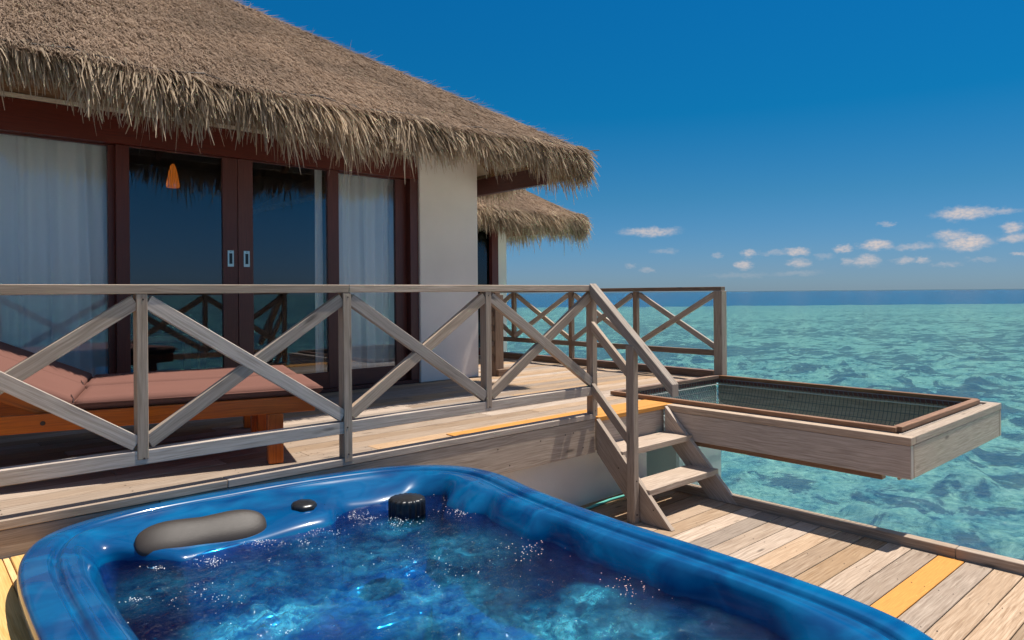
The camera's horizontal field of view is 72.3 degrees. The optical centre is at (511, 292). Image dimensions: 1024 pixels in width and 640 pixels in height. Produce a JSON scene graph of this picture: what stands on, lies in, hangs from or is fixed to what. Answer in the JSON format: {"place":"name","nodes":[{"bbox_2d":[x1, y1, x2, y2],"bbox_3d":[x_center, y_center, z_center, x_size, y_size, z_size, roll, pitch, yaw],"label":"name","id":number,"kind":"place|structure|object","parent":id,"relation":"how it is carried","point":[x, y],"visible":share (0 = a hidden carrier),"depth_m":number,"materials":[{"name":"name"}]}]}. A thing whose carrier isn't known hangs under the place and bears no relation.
{"place":"outdoors","nodes":[
{"label":"outdoors","id":0,"kind":"place"},
{"bbox_2d":[0,554,30,639],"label":"side boards","id":1,"kind":"object","parent":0,"point":[13,626],"visible":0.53,"depth_m":2.34,"materials":[{"name":"yellow wood"}]},
{"bbox_2d":[0,392,716,560],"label":"deck beam","id":2,"kind":"structure","parent":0,"point":[513,452],"depth_m":4.45,"materials":[{"name":"brown wood"}]},
{"bbox_2d":[0,413,595,529],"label":"deck kerb","id":3,"kind":"structure","parent":2,"relation":"on","point":[21,519],"depth_m":3.43,"materials":[{"name":"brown wood"}]},
{"bbox_2d":[0,284,597,486],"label":"deck railing","id":4,"kind":"object","parent":3,"relation":"on","point":[140,304],"visible":0.88,"depth_m":3.52,"materials":[{"name":"grey wood"}]},
{"bbox_2d":[0,356,698,515],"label":"deck","id":5,"kind":"structure","parent":2,"relation":"on","point":[531,377],"depth_m":4.52,"materials":[{"name":"brown wood"}]},
{"bbox_2d":[0,341,296,432],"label":"sun lounger","id":6,"kind":"object","parent":5,"relation":"on","point":[86,379],"visible":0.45,"depth_m":4.27,"materials":[{"name":"pink fabric"}]},
{"bbox_2d":[0,356,322,463],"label":"sun lounger","id":7,"kind":"object","parent":5,"relation":"on","point":[267,403],"visible":0.66,"depth_m":3.65,"materials":[{"name":"brown wood"}]},
{"bbox_2d":[0,0,600,392],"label":"bungalow","id":8,"kind":"object","parent":5,"relation":"on","point":[236,108],"visible":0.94,"depth_m":6.04,"materials":[{"name":"brown plant"}]},
{"bbox_2d":[0,132,115,373],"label":"window leaf","id":9,"kind":"structure","parent":8,"relation":"in","point":[110,179],"depth_m":5.44,"materials":[{"name":"brown wood"}]},
{"bbox_2d":[131,332,205,369],"bbox_3d":[-3.265,0.662,6.470,0.800,0.548,0.580,0,0,-42],"label":"table","id":10,"kind":"object","parent":8,"relation":"on","point":[186,339],"visible":0.27,"depth_m":6.50,"materials":[{"name":"brown wood"}]},
{"bbox_2d":[166,153,179,187],"bbox_3d":[-3.038,-1.249,6.272,0.112,0.610,0.112,0,0,-42],"label":"pendant lamp","id":11,"kind":"object","parent":8,"relation":"hanging from","point":[172,181],"visible":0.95,"depth_m":6.24,"materials":[{"name":"orange"}]},
{"bbox_2d":[114,144,238,372],"bbox_3d":[-2.720,-0.124,5.738,0.933,2.061,0.048,0,0,-42],"label":"door leaf","id":12,"kind":"structure","parent":8,"relation":"in","point":[229,219],"depth_m":5.79,"materials":[{"name":"brown wood"}]},
{"bbox_2d":[237,159,338,388],"bbox_3d":[-2.012,-0.130,6.367,0.953,2.061,0.048,0,0,-42],"label":"door leaf","id":13,"kind":"structure","parent":8,"relation":"in","point":[329,379],"depth_m":6.12,"materials":[{"name":"brown wood"}]},
{"bbox_2d":[324,171,406,384],"bbox_3d":[-1.433,-0.135,6.952,0.890,2.061,0.042,0,0,-42],"label":"window leaf","id":14,"kind":"structure","parent":8,"relation":"in","point":[371,374],"depth_m":7.16,"materials":[{"name":"brown wood"}]},
{"bbox_2d":[253,176,593,355],"bbox_3d":[-2.115,-0.709,11.022,4.482,3.893,5.716,0,0,-42],"label":"annex","id":15,"kind":"object","parent":5,"relation":"on","point":[532,215],"visible":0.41,"depth_m":9.95,"materials":[{"name":"brown plant"}]},
{"bbox_2d":[477,221,498,354],"bbox_3d":[-0.478,-0.081,10.347,0.626,1.990,0.132,0,0,-42],"label":"window frame","id":16,"kind":"structure","parent":15,"relation":"in","point":[487,247],"depth_m":10.43,"materials":[{"name":"brown wood"}]},
{"bbox_2d":[491,292,509,375],"bbox_3d":[-0.105,0.456,7.846,0.325,0.930,0.160,0,0,-42],"label":"shower post","id":17,"kind":"object","parent":5,"relation":"on","point":[499,368],"visible":0.5,"depth_m":7.75,"materials":[{"name":"wood"}]},
{"bbox_2d":[447,399,673,435],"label":"deck fresh boards","id":18,"kind":"object","parent":5,"relation":"on","point":[645,405],"visible":0.58,"depth_m":5.30,"materials":[{"name":"yellow wood"}]},
{"bbox_2d":[504,352,713,376],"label":"deck kerb","id":19,"kind":"structure","parent":5,"relation":"on","point":[697,372],"depth_m":8.43,"materials":[{"name":"brown wood"}]},
{"bbox_2d":[500,287,726,374],"bbox_3d":[0.924,0.426,8.870,0.095,0.964,3.964,0,0,-42],"label":"railing","id":20,"kind":"object","parent":5,"relation":"on","point":[717,295],"visible":0.75,"depth_m":8.05,"materials":[{"name":"grey wood"}]},
{"bbox_2d":[610,375,1000,479],"bbox_3d":[1.402,1.088,6.987,1.960,0.441,5.400,0,0,-42],"label":"net lounge","id":21,"kind":"object","parent":5,"relation":"attached to","point":[877,433],"visible":0.82,"depth_m":5.22,"materials":[{"name":"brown wood"}]},
{"bbox_2d":[501,450,646,505],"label":"plinth wall","id":22,"kind":"structure","parent":2,"relation":"attached to","point":[581,480],"depth_m":5.17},
{"bbox_2d":[230,0,1023,292],"label":"sky","id":23,"kind":"structure","parent":0,"point":[742,145],"materials":[{"name":"blue"}]},
{"bbox_2d":[507,289,1023,560],"bbox_3d":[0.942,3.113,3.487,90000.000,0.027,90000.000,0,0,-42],"label":"sea","id":24,"kind":"structure","parent":0,"point":[967,343],"depth_m":30.25,"materials":[{"name":"liquid"}]},
{"bbox_2d":[646,415,720,485],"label":"concrete pillar","id":25,"kind":"structure","parent":24,"relation":"in","point":[663,459],"depth_m":6.18,"materials":[{"name":"grey concrete"}]},
{"bbox_2d":[579,490,1023,639],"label":"deck","id":26,"kind":"structure","parent":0,"point":[936,596],"depth_m":3.99,"materials":[{"name":"brown wood"}]},
{"bbox_2d":[17,465,933,639],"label":"hot tub","id":27,"kind":"object","parent":26,"relation":"on","point":[63,592],"visible":0.98,"depth_m":2.80,"materials":[{"name":"blue plastic"}]},
{"bbox_2d":[99,495,785,639],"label":"tub water","id":28,"kind":"structure","parent":27,"relation":"in","point":[313,606],"depth_m":2.42,"materials":[{"name":"blue liquid"}]},
{"bbox_2d":[127,506,644,636],"bbox_3d":[-0.323,1.019,2.373,1.646,0.014,2.112,0,0,-42],"label":"foam","id":29,"kind":"object","parent":28,"relation":"on","point":[332,566],"visible":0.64,"depth_m":2.65,"materials":[{"name":"white"}]},
{"bbox_2d":[585,495,624,508],"bbox_3d":[0.649,1.560,5.115,0.125,0.020,1.260,0,0,44],"label":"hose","id":30,"kind":"object","parent":26,"relation":"on","point":[603,502],"visible":0.3,"depth_m":5.22,"materials":[{"name":"teal rubber"}]},
{"bbox_2d":[590,284,677,523],"bbox_3d":[0.825,0.750,4.812,0.077,1.641,0.710,0,0,-42],"label":"stair railing","id":31,"kind":"object","parent":26,"relation":"on","point":[637,346],"visible":1,"depth_m":4.78,"materials":[{"name":"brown wood"}]},
{"bbox_2d":[597,406,736,530],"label":"wooden steps","id":32,"kind":"structure","parent":26,"relation":"on","point":[697,467],"depth_m":5.12,"materials":[{"name":"brown wood"}]},
{"bbox_2d":[672,483,1023,577],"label":"deck kerb","id":33,"kind":"structure","parent":26,"relation":"attached to","point":[994,561],"depth_m":4.43,"materials":[{"name":"brown wood"}]}
]}

